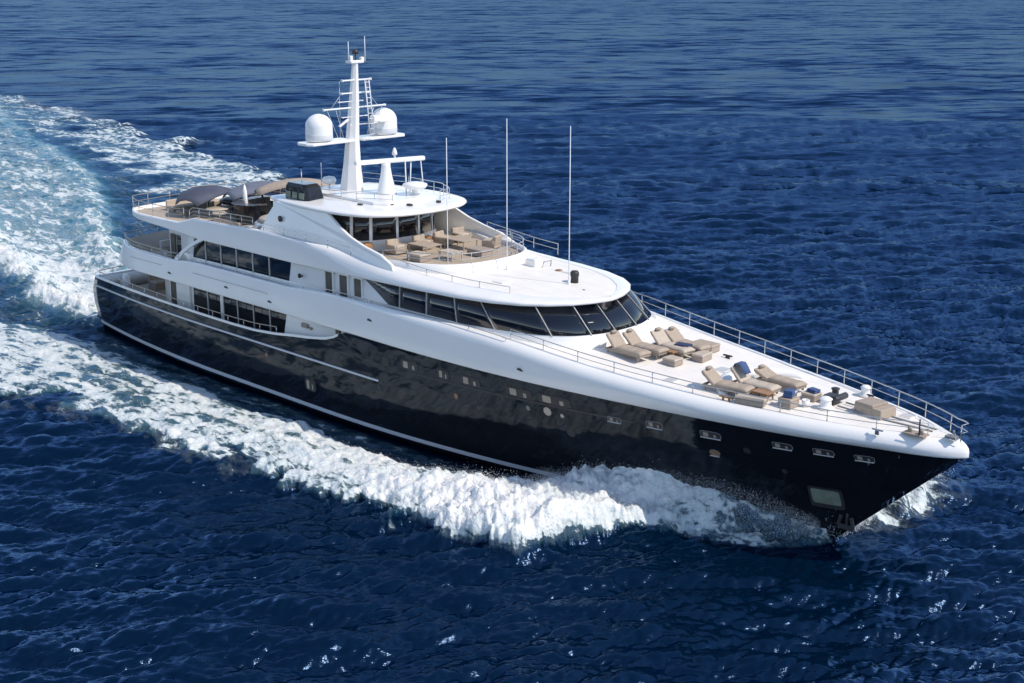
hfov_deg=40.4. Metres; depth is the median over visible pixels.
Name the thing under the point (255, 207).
bar counter
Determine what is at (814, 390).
folded towel
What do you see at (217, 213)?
round table
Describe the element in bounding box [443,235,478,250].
terrace table
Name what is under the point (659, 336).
sun lounger
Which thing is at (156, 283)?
aft sofa
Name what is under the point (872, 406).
bow seat
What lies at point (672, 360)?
ottoman
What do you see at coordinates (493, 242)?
armchair
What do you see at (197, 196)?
sun canopy
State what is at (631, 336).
sun lounger
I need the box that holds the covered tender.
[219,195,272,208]
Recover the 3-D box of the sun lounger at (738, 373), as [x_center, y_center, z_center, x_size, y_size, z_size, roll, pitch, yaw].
[10.299,1.576,58.854,2.154,1.064,0.780,14,21,42]
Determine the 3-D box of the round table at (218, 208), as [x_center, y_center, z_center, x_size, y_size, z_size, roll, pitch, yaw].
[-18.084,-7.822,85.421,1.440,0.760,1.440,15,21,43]
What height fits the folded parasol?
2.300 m
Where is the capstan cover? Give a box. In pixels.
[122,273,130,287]
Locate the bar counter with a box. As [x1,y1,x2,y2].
[231,195,270,225]
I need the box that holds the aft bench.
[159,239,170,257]
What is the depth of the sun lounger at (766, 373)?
59.44 m
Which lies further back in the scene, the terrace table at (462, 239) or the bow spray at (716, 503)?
the terrace table at (462, 239)
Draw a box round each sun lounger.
[605,330,650,360]
[622,328,668,358]
[650,327,694,356]
[664,326,710,351]
[701,365,754,394]
[730,364,781,396]
[753,364,806,389]
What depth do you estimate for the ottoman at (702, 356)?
62.61 m
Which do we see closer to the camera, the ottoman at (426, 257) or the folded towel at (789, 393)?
the folded towel at (789, 393)
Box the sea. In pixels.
[0,0,1023,682]
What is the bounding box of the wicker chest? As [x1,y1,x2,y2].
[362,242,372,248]
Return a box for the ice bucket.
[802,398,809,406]
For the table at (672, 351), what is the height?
0.330 m
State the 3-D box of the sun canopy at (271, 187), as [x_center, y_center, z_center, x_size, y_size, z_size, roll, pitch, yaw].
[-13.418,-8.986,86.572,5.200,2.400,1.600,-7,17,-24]
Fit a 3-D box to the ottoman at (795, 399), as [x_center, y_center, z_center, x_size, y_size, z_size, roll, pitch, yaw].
[11.388,2.475,57.212,0.650,0.400,0.700,15,21,43]
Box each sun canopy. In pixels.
[175,185,230,212]
[222,181,285,200]
[254,178,335,196]
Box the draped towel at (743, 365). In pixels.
[733,361,750,374]
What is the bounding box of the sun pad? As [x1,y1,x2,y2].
[254,214,267,228]
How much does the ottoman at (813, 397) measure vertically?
0.320 m
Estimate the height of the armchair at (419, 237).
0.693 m
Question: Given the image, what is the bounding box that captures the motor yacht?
[93,36,968,537]
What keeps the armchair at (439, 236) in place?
on the motor yacht
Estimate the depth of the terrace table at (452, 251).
71.32 m
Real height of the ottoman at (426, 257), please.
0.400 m
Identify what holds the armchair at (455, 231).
on the motor yacht
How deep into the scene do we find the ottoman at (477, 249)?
72.23 m
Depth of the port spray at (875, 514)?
60.05 m
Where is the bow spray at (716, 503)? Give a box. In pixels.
[525,466,819,543]
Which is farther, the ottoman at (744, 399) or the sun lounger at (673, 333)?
the sun lounger at (673, 333)
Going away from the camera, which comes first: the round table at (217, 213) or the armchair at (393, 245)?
the armchair at (393, 245)
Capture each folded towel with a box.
[674,342,692,346]
[783,388,795,397]
[806,387,820,393]
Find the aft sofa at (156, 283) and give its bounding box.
[147,274,165,289]
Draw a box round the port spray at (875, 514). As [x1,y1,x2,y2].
[825,469,953,545]
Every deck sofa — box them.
[165,198,221,211]
[213,217,250,227]
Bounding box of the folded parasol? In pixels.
[243,185,247,203]
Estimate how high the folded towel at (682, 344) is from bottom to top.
0.097 m
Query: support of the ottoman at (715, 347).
on the motor yacht
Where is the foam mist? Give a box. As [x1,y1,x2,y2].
[159,400,925,530]
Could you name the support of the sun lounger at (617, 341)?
on the motor yacht
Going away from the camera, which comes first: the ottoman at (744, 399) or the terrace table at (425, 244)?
the ottoman at (744, 399)
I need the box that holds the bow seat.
[854,397,895,419]
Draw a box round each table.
[206,206,228,216]
[212,211,228,218]
[407,240,441,253]
[438,248,463,261]
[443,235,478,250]
[660,349,680,356]
[752,388,774,401]
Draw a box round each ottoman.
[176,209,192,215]
[406,250,430,262]
[466,246,492,257]
[662,355,682,366]
[692,350,712,362]
[695,339,720,352]
[735,393,767,406]
[778,396,799,408]
[801,391,821,401]
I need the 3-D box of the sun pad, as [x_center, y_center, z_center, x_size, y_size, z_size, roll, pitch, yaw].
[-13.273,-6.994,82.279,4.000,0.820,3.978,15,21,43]
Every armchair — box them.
[385,238,406,254]
[412,234,432,249]
[433,230,453,245]
[451,226,471,236]
[482,234,501,248]
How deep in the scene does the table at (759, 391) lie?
57.85 m
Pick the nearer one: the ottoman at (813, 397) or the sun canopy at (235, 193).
the ottoman at (813, 397)
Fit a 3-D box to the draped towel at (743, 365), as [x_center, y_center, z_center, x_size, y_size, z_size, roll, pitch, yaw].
[9.775,1.111,59.260,0.731,0.428,0.520,14,20,41]
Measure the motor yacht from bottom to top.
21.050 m
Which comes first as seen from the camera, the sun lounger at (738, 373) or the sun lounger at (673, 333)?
the sun lounger at (738, 373)
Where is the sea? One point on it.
(838, 182)
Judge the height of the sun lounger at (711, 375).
0.984 m
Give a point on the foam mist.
(506, 486)
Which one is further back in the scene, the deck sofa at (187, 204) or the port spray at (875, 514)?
the deck sofa at (187, 204)

